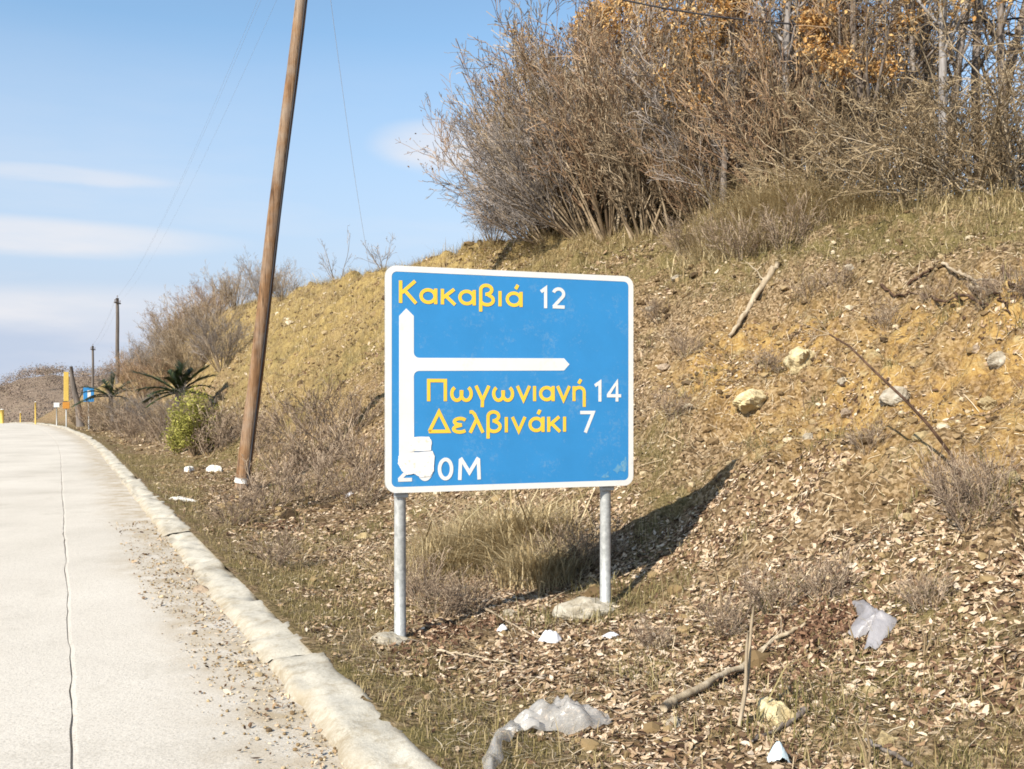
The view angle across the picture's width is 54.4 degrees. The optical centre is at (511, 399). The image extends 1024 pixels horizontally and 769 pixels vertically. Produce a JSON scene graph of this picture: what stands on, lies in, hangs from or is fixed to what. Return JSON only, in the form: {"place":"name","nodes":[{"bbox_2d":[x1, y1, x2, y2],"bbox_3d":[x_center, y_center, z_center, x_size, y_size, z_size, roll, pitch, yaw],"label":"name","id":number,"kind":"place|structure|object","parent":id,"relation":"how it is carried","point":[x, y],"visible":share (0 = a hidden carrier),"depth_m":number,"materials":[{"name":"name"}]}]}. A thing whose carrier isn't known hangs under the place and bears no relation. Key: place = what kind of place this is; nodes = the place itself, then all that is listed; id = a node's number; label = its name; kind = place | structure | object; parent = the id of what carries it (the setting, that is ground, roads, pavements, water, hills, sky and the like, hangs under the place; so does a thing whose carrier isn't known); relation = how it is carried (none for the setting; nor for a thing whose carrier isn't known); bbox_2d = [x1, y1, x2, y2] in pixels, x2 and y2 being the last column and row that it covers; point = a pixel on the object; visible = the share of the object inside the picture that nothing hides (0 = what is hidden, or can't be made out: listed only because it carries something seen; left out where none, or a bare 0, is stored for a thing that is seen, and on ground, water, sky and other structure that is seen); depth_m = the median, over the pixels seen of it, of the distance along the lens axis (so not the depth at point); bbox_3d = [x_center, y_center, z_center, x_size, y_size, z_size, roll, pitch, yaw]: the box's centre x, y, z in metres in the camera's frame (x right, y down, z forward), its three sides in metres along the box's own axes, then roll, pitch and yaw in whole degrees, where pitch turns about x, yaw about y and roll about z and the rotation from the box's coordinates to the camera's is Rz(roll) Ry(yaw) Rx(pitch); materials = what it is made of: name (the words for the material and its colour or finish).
{"place":"outdoors","nodes":[
{"label":"outdoors","id":0,"kind":"place"},
{"bbox_2d":[0,373,114,422],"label":"hills","id":1,"kind":"structure","parent":0,"point":[54,391],"depth_m":306.99,"materials":[{"name":"plant"}]},
{"bbox_2d":[0,353,149,422],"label":"wood","id":2,"kind":"object","parent":1,"relation":"on","point":[46,371],"visible":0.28,"depth_m":331.36,"materials":[{"name":"plant"}]},
{"bbox_2d":[0,423,343,768],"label":"road","id":3,"kind":"structure","parent":0,"point":[90,677],"depth_m":6.42,"materials":[{"name":"concrete"}]},
{"bbox_2d":[109,520,342,767],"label":"gutter leaves","id":4,"kind":"object","parent":3,"relation":"on","point":[226,691],"visible":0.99,"depth_m":6.13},
{"bbox_2d":[10,422,442,768],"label":"kerb","id":5,"kind":"structure","parent":3,"relation":"on","point":[357,732],"depth_m":5.79,"materials":[{"name":"concrete"}]},
{"bbox_2d":[116,520,345,768],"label":"gutter gravel","id":6,"kind":"structure","parent":0,"point":[260,674],"depth_m":6.03,"materials":[{"name":"gravel"}]},
{"bbox_2d":[0,0,1023,385],"label":"sky","id":7,"kind":"structure","parent":0,"point":[106,106],"materials":[{"name":"blue"}]},
{"bbox_2d":[32,130,1023,768],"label":"hillside","id":8,"kind":"structure","parent":0,"point":[974,366],"depth_m":8.34,"materials":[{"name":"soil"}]},
{"bbox_2d":[70,368,139,429],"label":"palm plant","id":9,"kind":"object","parent":8,"relation":"on","point":[110,385],"visible":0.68,"depth_m":48.66,"materials":[{"name":"green plant"}]},
{"bbox_2d":[99,374,159,432],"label":"bare shrub","id":10,"kind":"object","parent":8,"relation":"on","point":[119,408],"visible":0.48,"depth_m":40.53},
{"bbox_2d":[106,407,166,444],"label":"dry weed","id":11,"kind":"object","parent":8,"relation":"on","point":[130,433],"visible":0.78,"depth_m":34.28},
{"bbox_2d":[110,341,179,402],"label":"bare shrub","id":12,"kind":"object","parent":8,"relation":"on","point":[144,382],"visible":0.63,"depth_m":47.16,"materials":[{"name":"brown plant"}]},
{"bbox_2d":[133,328,199,385],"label":"bare shrub","id":13,"kind":"object","parent":8,"relation":"on","point":[158,364],"visible":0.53,"depth_m":48.24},
{"bbox_2d":[125,361,219,437],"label":"palm plant","id":14,"kind":"object","parent":8,"relation":"on","point":[174,379],"visible":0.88,"depth_m":31.54,"materials":[{"name":"green plant"}]},
{"bbox_2d":[137,304,229,376],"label":"bare shrub","id":15,"kind":"object","parent":8,"relation":"on","point":[174,352],"visible":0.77,"depth_m":42.43,"materials":[{"name":"plant"}]},
{"bbox_2d":[150,279,240,349],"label":"bare shrub","id":16,"kind":"object","parent":8,"relation":"on","point":[205,317],"visible":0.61,"depth_m":47.93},
{"bbox_2d":[165,385,227,455],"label":"broom bush","id":17,"kind":"object","parent":8,"relation":"on","point":[182,430],"visible":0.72,"depth_m":25.68,"materials":[{"name":"green plant"}]},
{"bbox_2d":[184,408,242,456],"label":"dry weed","id":18,"kind":"object","parent":8,"relation":"on","point":[203,443],"visible":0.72,"depth_m":25.27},
{"bbox_2d":[177,289,253,371],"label":"bare shrub","id":19,"kind":"object","parent":8,"relation":"on","point":[230,345],"visible":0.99,"depth_m":36.91,"materials":[{"name":"plant"}]},
{"bbox_2d":[196,403,242,451],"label":"dry weed","id":20,"kind":"object","parent":8,"relation":"on","point":[221,432],"visible":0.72,"depth_m":24.88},
{"bbox_2d":[193,258,258,310],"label":"bare shrub","id":21,"kind":"object","parent":8,"relation":"on","point":[232,289],"visible":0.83,"depth_m":54.62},
{"bbox_2d":[203,475,279,524],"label":"dry weed","id":22,"kind":"object","parent":8,"relation":"on","point":[242,503],"visible":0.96,"depth_m":12.70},
{"bbox_2d":[219,397,284,452],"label":"dry weed","id":23,"kind":"object","parent":8,"relation":"on","point":[261,421],"visible":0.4,"depth_m":22.59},
{"bbox_2d":[233,244,292,297],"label":"bare shrub","id":24,"kind":"object","parent":8,"relation":"on","point":[255,290],"visible":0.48,"depth_m":49.06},
{"bbox_2d":[230,522,304,567],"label":"dry weed","id":25,"kind":"object","parent":8,"relation":"on","point":[286,553],"visible":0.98,"depth_m":9.40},
{"bbox_2d":[234,0,307,489],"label":"utility pole","id":26,"kind":"object","parent":8,"relation":"on","point":[252,401],"visible":0.94,"depth_m":17.15,"materials":[{"name":"brown wood"}]},
{"bbox_2d":[622,0,1023,26],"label":"overhead cable","id":27,"kind":"object","parent":26,"relation":"attached to","point":[1014,18],"visible":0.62,"depth_m":15.10,"materials":[{"name":"black plastic"}]},
{"bbox_2d":[230,447,316,510],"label":"dry weed","id":28,"kind":"object","parent":8,"relation":"on","point":[274,491],"visible":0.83,"depth_m":14.06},
{"bbox_2d":[249,260,305,301],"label":"bare shrub","id":29,"kind":"object","parent":8,"relation":"on","point":[278,289],"visible":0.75,"depth_m":45.03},
{"bbox_2d":[254,428,334,477],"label":"dry weed","id":30,"kind":"object","parent":8,"relation":"on","point":[286,454],"visible":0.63,"depth_m":18.50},
{"bbox_2d":[252,444,359,502],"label":"dry weed","id":31,"kind":"object","parent":8,"relation":"on","point":[318,470],"visible":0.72,"depth_m":14.72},
{"bbox_2d":[258,368,358,443],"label":"dry weed","id":32,"kind":"object","parent":8,"relation":"on","point":[274,419],"visible":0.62,"depth_m":20.98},
{"bbox_2d":[258,411,367,471],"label":"dry weed","id":33,"kind":"object","parent":8,"relation":"on","point":[319,449],"visible":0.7,"depth_m":17.59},
{"bbox_2d":[277,380,384,452],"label":"dry weed","id":34,"kind":"object","parent":8,"relation":"on","point":[357,411],"visible":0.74,"depth_m":18.30,"materials":[{"name":"plant"}]},
{"bbox_2d":[312,453,387,510],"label":"dry weed","id":35,"kind":"object","parent":8,"relation":"on","point":[370,486],"visible":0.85,"depth_m":13.33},
{"bbox_2d":[330,422,384,479],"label":"dry weed","id":36,"kind":"object","parent":8,"relation":"on","point":[357,458],"visible":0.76,"depth_m":15.33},
{"bbox_2d":[358,545,457,598],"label":"dry weed","id":37,"kind":"object","parent":8,"relation":"on","point":[414,562],"visible":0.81,"depth_m":7.84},
{"bbox_2d":[393,566,488,617],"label":"dry weed","id":38,"kind":"object","parent":8,"relation":"on","point":[433,590],"visible":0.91,"depth_m":7.26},
{"bbox_2d":[438,561,527,617],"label":"dry weed","id":39,"kind":"object","parent":8,"relation":"on","point":[465,599],"visible":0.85,"depth_m":7.36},
{"bbox_2d":[395,22,614,238],"bbox_3d":[-0.071,-5.479,22.828,5.390,4.808,5.288,0,0,1],"label":"bare shrub","id":40,"kind":"object","parent":8,"relation":"on","point":[451,160],"visible":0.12,"depth_m":22.24,"materials":[{"name":"brown plant"}]},
{"bbox_2d":[460,132,550,245],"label":"bare shrub","id":41,"kind":"object","parent":8,"relation":"on","point":[507,222],"visible":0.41,"depth_m":21.29,"materials":[{"name":"plant"}]},
{"bbox_2d":[426,21,618,238],"bbox_3d":[0.136,-5.101,19.606,3.483,4.219,3.531,0,0,-20],"label":"bare shrub","id":42,"kind":"object","parent":8,"relation":"on","point":[536,207],"visible":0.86,"depth_m":19.09,"materials":[{"name":"plant"}]},
{"bbox_2d":[482,695,607,768],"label":"plastic sheet","id":43,"kind":"object","parent":8,"relation":"on","point":[564,711],"visible":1,"depth_m":4.78,"materials":[{"name":"plastic"}]},
{"bbox_2d":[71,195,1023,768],"bbox_3d":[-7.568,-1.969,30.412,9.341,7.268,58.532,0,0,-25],"label":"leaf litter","id":44,"kind":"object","parent":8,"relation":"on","point":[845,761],"visible":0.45,"depth_m":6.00,"materials":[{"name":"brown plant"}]},
{"bbox_2d":[84,207,1023,768],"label":"bank pebbles","id":45,"kind":"object","parent":8,"relation":"on","point":[812,421],"visible":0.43,"depth_m":9.20,"materials":[{"name":"stone"}]},
{"bbox_2d":[92,203,1023,768],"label":"soil clods","id":46,"kind":"object","parent":8,"relation":"on","point":[652,727],"visible":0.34,"depth_m":8.79,"materials":[{"name":"soil"}]},
{"bbox_2d":[496,0,629,122],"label":"bare tree","id":47,"kind":"object","parent":8,"relation":"on","point":[569,45],"visible":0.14,"depth_m":24.50,"materials":[{"name":"orange plant"}]},
{"bbox_2d":[439,0,688,238],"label":"bare shrub","id":48,"kind":"object","parent":8,"relation":"on","point":[539,47],"visible":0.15,"depth_m":20.61,"materials":[{"name":"plant"}]},
{"bbox_2d":[516,511,612,567],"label":"dry weed","id":49,"kind":"object","parent":8,"relation":"on","point":[560,529],"visible":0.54,"depth_m":8.39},
{"bbox_2d":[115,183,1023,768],"bbox_3d":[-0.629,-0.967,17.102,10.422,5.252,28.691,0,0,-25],"label":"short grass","id":50,"kind":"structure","parent":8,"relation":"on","point":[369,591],"depth_m":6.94,"materials":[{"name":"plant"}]},
{"bbox_2d":[447,0,699,219],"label":"bare shrub","id":51,"kind":"object","parent":8,"relation":"on","point":[492,82],"visible":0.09,"depth_m":22.14,"materials":[{"name":"brown plant"}]},
{"bbox_2d":[467,21,683,233],"bbox_3d":[1.574,-5.493,20.540,5.019,4.827,4.524,0,0,-2],"label":"bare shrub","id":52,"kind":"object","parent":8,"relation":"on","point":[573,213],"visible":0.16,"depth_m":19.70,"materials":[{"name":"plant"}]},
{"bbox_2d":[552,596,616,620],"bbox_3d":[0.522,1.510,7.066,0.482,0.203,0.334,0,0,4],"label":"rock","id":53,"kind":"object","parent":8,"relation":"on","point":[586,604],"visible":0.51,"depth_m":6.99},
{"bbox_2d":[385,265,632,636],"bbox_3d":[0.002,0.428,6.858,1.798,2.607,0.124,0,0,-20],"label":"road sign","id":54,"kind":"object","parent":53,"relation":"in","point":[499,380],"visible":1,"depth_m":6.78,"materials":[{"name":"metal"}]},
{"bbox_2d":[159,207,1023,768],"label":"slope tufts","id":55,"kind":"object","parent":8,"relation":"on","point":[781,679],"visible":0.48,"depth_m":6.96,"materials":[{"name":"brown plant"}]},
{"bbox_2d":[556,509,650,569],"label":"dry weed","id":56,"kind":"object","parent":8,"relation":"on","point":[597,540],"visible":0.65,"depth_m":8.17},
{"bbox_2d":[563,0,669,104],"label":"bare tree","id":57,"kind":"object","parent":8,"relation":"on","point":[615,17],"visible":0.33,"depth_m":21.93,"materials":[{"name":"plant"}]},
{"bbox_2d":[237,517,1023,731],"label":"leaf drifts","id":58,"kind":"object","parent":8,"relation":"on","point":[813,621],"visible":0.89,"depth_m":5.67,"materials":[{"name":"brown plant"}]},
{"bbox_2d":[348,106,936,597],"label":"tawny grass","id":59,"kind":"structure","parent":8,"relation":"on","point":[488,542],"depth_m":9.30,"materials":[{"name":"plant"}]},
{"bbox_2d":[499,0,794,243],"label":"bare shrub","id":60,"kind":"object","parent":8,"relation":"on","point":[610,218],"visible":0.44,"depth_m":17.81,"materials":[{"name":"brown plant"}]},
{"bbox_2d":[537,25,771,236],"bbox_3d":[2.673,-4.447,17.866,3.306,3.527,3.668,0,0,-25],"label":"bare shrub","id":61,"kind":"object","parent":8,"relation":"on","point":[653,212],"visible":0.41,"depth_m":17.41,"materials":[{"name":"plant"}]},
{"bbox_2d":[595,0,716,222],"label":"bare tree","id":62,"kind":"object","parent":8,"relation":"on","point":[631,7],"visible":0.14,"depth_m":19.22,"materials":[{"name":"brown plant"}]},
{"bbox_2d":[628,605,683,648],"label":"dry weed","id":63,"kind":"object","parent":8,"relation":"on","point":[650,635],"visible":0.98,"depth_m":6.01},
{"bbox_2d":[531,1,801,241],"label":"bare shrub","id":64,"kind":"object","parent":8,"relation":"on","point":[621,210],"visible":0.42,"depth_m":17.64,"materials":[{"name":"plant"}]},
{"bbox_2d":[643,384,696,420],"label":"dry weed","id":65,"kind":"object","parent":8,"relation":"on","point":[681,404],"visible":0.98,"depth_m":9.65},
{"bbox_2d":[650,212,704,256],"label":"dry weed","id":66,"kind":"object","parent":8,"relation":"on","point":[675,236],"visible":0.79,"depth_m":14.74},
{"bbox_2d":[604,52,802,222],"bbox_3d":[3.846,-4.243,17.421,3.679,3.345,3.749,0,0,41],"label":"bare shrub","id":67,"kind":"object","parent":8,"relation":"on","point":[679,202],"visible":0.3,"depth_m":16.82,"materials":[{"name":"brown plant"}]},
{"bbox_2d":[556,0,864,220],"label":"bare shrub","id":68,"kind":"object","parent":8,"relation":"on","point":[680,68],"visible":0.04,"depth_m":18.66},
{"bbox_2d":[642,0,800,203],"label":"oak tree","id":69,"kind":"object","parent":8,"relation":"on","point":[723,3],"visible":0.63,"depth_m":16.32,"materials":[{"name":"orange plant"}]},
{"bbox_2d":[691,588,764,637],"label":"dry weed","id":70,"kind":"object","parent":8,"relation":"on","point":[736,616],"visible":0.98,"depth_m":6.00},
{"bbox_2d":[660,613,805,711],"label":"fallen branch","id":71,"kind":"object","parent":8,"relation":"on","point":[667,704],"visible":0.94,"depth_m":5.22,"materials":[{"name":"wood"}]},
{"bbox_2d":[649,0,819,197],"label":"bare tree","id":72,"kind":"object","parent":8,"relation":"on","point":[719,20],"visible":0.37,"depth_m":16.48,"materials":[{"name":"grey plant"}]},
{"bbox_2d":[563,0,907,216],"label":"bare shrub","id":73,"kind":"object","parent":8,"relation":"on","point":[662,84],"visible":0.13,"depth_m":16.92,"materials":[{"name":"plant"}]},
{"bbox_2d":[637,2,841,208],"bbox_3d":[3.961,-4.542,16.616,3.518,3.655,3.656,0,0,-43],"label":"bare shrub","id":74,"kind":"object","parent":8,"relation":"on","point":[701,163],"visible":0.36,"depth_m":16.21,"materials":[{"name":"plant"}]},
{"bbox_2d":[699,206,783,260],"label":"dry weed","id":75,"kind":"object","parent":8,"relation":"on","point":[741,239],"visible":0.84,"depth_m":13.04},
{"bbox_2d":[737,606,754,725],"bbox_3d":[1.101,1.264,4.636,0.116,0.585,0.054,0,0,-28],"label":"broken stick","id":76,"kind":"object","parent":8,"relation":"on","point":[748,644],"visible":0.93,"depth_m":4.62,"materials":[{"name":"wood"}]},
{"bbox_2d":[732,388,767,413],"bbox_3d":[2.249,0.024,9.371,0.416,0.254,0.314,0,0,-33],"label":"stone","id":77,"kind":"object","parent":8,"relation":"on","point":[746,401],"visible":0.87,"depth_m":9.23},
{"bbox_2d":[728,261,780,337],"bbox_3d":[2.752,-1.173,11.667,0.823,0.950,0.322,0,0,-30],"label":"dead log","id":78,"kind":"object","parent":8,"relation":"on","point":[761,287],"visible":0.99,"depth_m":11.62,"materials":[{"name":"wood"}]},
{"bbox_2d":[730,550,813,614],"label":"dry weed","id":79,"kind":"object","parent":8,"relation":"on","point":[755,590],"visible":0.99,"depth_m":6.08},
{"bbox_2d":[757,697,793,725],"bbox_3d":[1.267,1.541,4.755,0.203,0.221,0.158,0,0,45],"label":"stone","id":80,"kind":"object","parent":8,"relation":"on","point":[771,707],"visible":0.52,"depth_m":4.72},
{"bbox_2d":[691,0,877,187],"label":"bare tree","id":81,"kind":"object","parent":8,"relation":"on","point":[788,36],"visible":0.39,"depth_m":15.69,"materials":[{"name":"plant"}]},
{"bbox_2d":[756,186,828,251],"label":"dry weed","id":82,"kind":"object","parent":8,"relation":"on","point":[770,220],"visible":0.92,"depth_m":12.65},
{"bbox_2d":[783,346,815,375],"bbox_3d":[2.894,-0.361,9.923,0.310,0.320,0.469,1,-10,1],"label":"stone","id":83,"kind":"object","parent":8,"relation":"on","point":[799,357],"visible":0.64,"depth_m":9.78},
{"bbox_2d":[766,547,869,602],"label":"dry weed","id":84,"kind":"object","parent":8,"relation":"on","point":[838,585],"visible":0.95,"depth_m":5.96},
{"bbox_2d":[657,0,995,199],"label":"bare shrub","id":85,"kind":"object","parent":8,"relation":"on","point":[733,145],"visible":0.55,"depth_m":15.18,"materials":[{"name":"brown plant"}]},
{"bbox_2d":[697,9,966,189],"bbox_3d":[5.039,-4.573,15.613,3.668,3.527,3.306,0,0,32],"label":"bare shrub","id":86,"kind":"object","parent":8,"relation":"on","point":[794,107],"visible":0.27,"depth_m":15.35,"materials":[{"name":"plant"}]},
{"bbox_2d":[788,0,930,191],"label":"oak tree","id":87,"kind":"object","parent":8,"relation":"on","point":[860,76],"visible":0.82,"depth_m":13.97,"materials":[{"name":"orange plant"}]},
{"bbox_2d":[719,31,1022,199],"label":"sprawling shrub","id":88,"kind":"object","parent":8,"relation":"on","point":[777,161],"visible":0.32,"depth_m":13.92,"materials":[{"name":"brown plant"}]},
{"bbox_2d":[848,599,896,648],"bbox_3d":[1.973,1.238,5.524,0.240,0.188,0.580,0,0,0],"label":"plastic rag","id":89,"kind":"object","parent":8,"relation":"on","point":[866,620],"visible":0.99,"depth_m":5.42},
{"bbox_2d":[793,316,960,477],"bbox_3d":[2.443,-0.028,6.743,1.141,1.130,0.223,0,0,41],"label":"arching stem","id":90,"kind":"object","parent":8,"relation":"on","point":[922,418],"visible":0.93,"depth_m":6.54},
{"bbox_2d":[845,414,908,454],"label":"dry weed","id":91,"kind":"object","parent":8,"relation":"on","point":[871,431],"visible":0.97,"depth_m":7.21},
{"bbox_2d":[773,40,1023,215],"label":"sprawling shrub","id":92,"kind":"object","parent":8,"relation":"on","point":[882,177],"visible":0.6,"depth_m":12.69,"materials":[{"name":"brown plant"}]},
{"bbox_2d":[778,0,1023,202],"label":"sprawling shrub","id":93,"kind":"object","parent":8,"relation":"on","point":[895,89],"visible":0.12,"depth_m":13.48,"materials":[{"name":"brown plant"}]},
{"bbox_2d":[784,48,1023,203],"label":"sprawling shrub","id":94,"kind":"object","parent":8,"relation":"on","point":[951,97],"visible":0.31,"depth_m":12.81,"materials":[{"name":"brown plant"}]},
{"bbox_2d":[817,0,991,194],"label":"bare tree","id":95,"kind":"object","parent":8,"relation":"on","point":[912,53],"visible":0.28,"depth_m":14.70,"materials":[{"name":"grey plant"}]},
{"bbox_2d":[791,0,1023,208],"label":"sprawling shrub","id":96,"kind":"object","parent":8,"relation":"on","point":[1018,154],"visible":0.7,"depth_m":11.62,"materials":[{"name":"brown plant"}]},
{"bbox_2d":[792,9,1023,214],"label":"sprawling shrub","id":97,"kind":"object","parent":8,"relation":"on","point":[992,128],"visible":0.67,"depth_m":11.31,"materials":[{"name":"brown plant"}]},
{"bbox_2d":[814,0,1023,187],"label":"bare tree","id":98,"kind":"object","parent":8,"relation":"on","point":[931,48],"visible":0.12,"depth_m":15.17,"materials":[{"name":"grey plant"}]},
{"bbox_2d":[887,560,962,614],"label":"dry weed","id":99,"kind":"object","parent":8,"relation":"on","point":[946,585],"visible":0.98,"depth_m":5.45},
{"bbox_2d":[868,0,1008,154],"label":"bare tree","id":100,"kind":"object","parent":8,"relation":"on","point":[961,49],"visible":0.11,"depth_m":20.01,"materials":[{"name":"grey plant"}]},
{"bbox_2d":[917,0,1008,198],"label":"bare tree","id":101,"kind":"object","parent":8,"relation":"on","point":[943,63],"visible":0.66,"depth_m":12.89,"materials":[{"name":"plant"}]},
{"bbox_2d":[905,440,1023,511],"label":"dry weed","id":102,"kind":"object","parent":8,"relation":"on","point":[934,467],"visible":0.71,"depth_m":6.14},
{"bbox_2d":[919,455,1021,534],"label":"dry weed","id":103,"kind":"object","parent":8,"relation":"on","point":[948,508],"visible":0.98,"depth_m":5.85,"materials":[{"name":"plant"}]},
{"bbox_2d":[918,0,1023,187],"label":"bare tree","id":104,"kind":"object","parent":8,"relation":"on","point":[1000,13],"visible":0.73,"depth_m":12.77,"materials":[{"name":"grey plant"}]},
{"bbox_2d":[929,437,1023,508],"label":"dry weed","id":105,"kind":"object","parent":8,"relation":"on","point":[982,466],"visible":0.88,"depth_m":5.99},
{"bbox_2d":[948,0,1023,193],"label":"bare tree","id":106,"kind":"object","parent":8,"relation":"on","point":[977,51],"visible":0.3,"depth_m":15.62,"materials":[{"name":"grey plant"}]},
{"bbox_2d":[966,260,1023,304],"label":"dry weed","id":107,"kind":"object","parent":8,"relation":"on","point":[1020,281],"visible":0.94,"depth_m":7.74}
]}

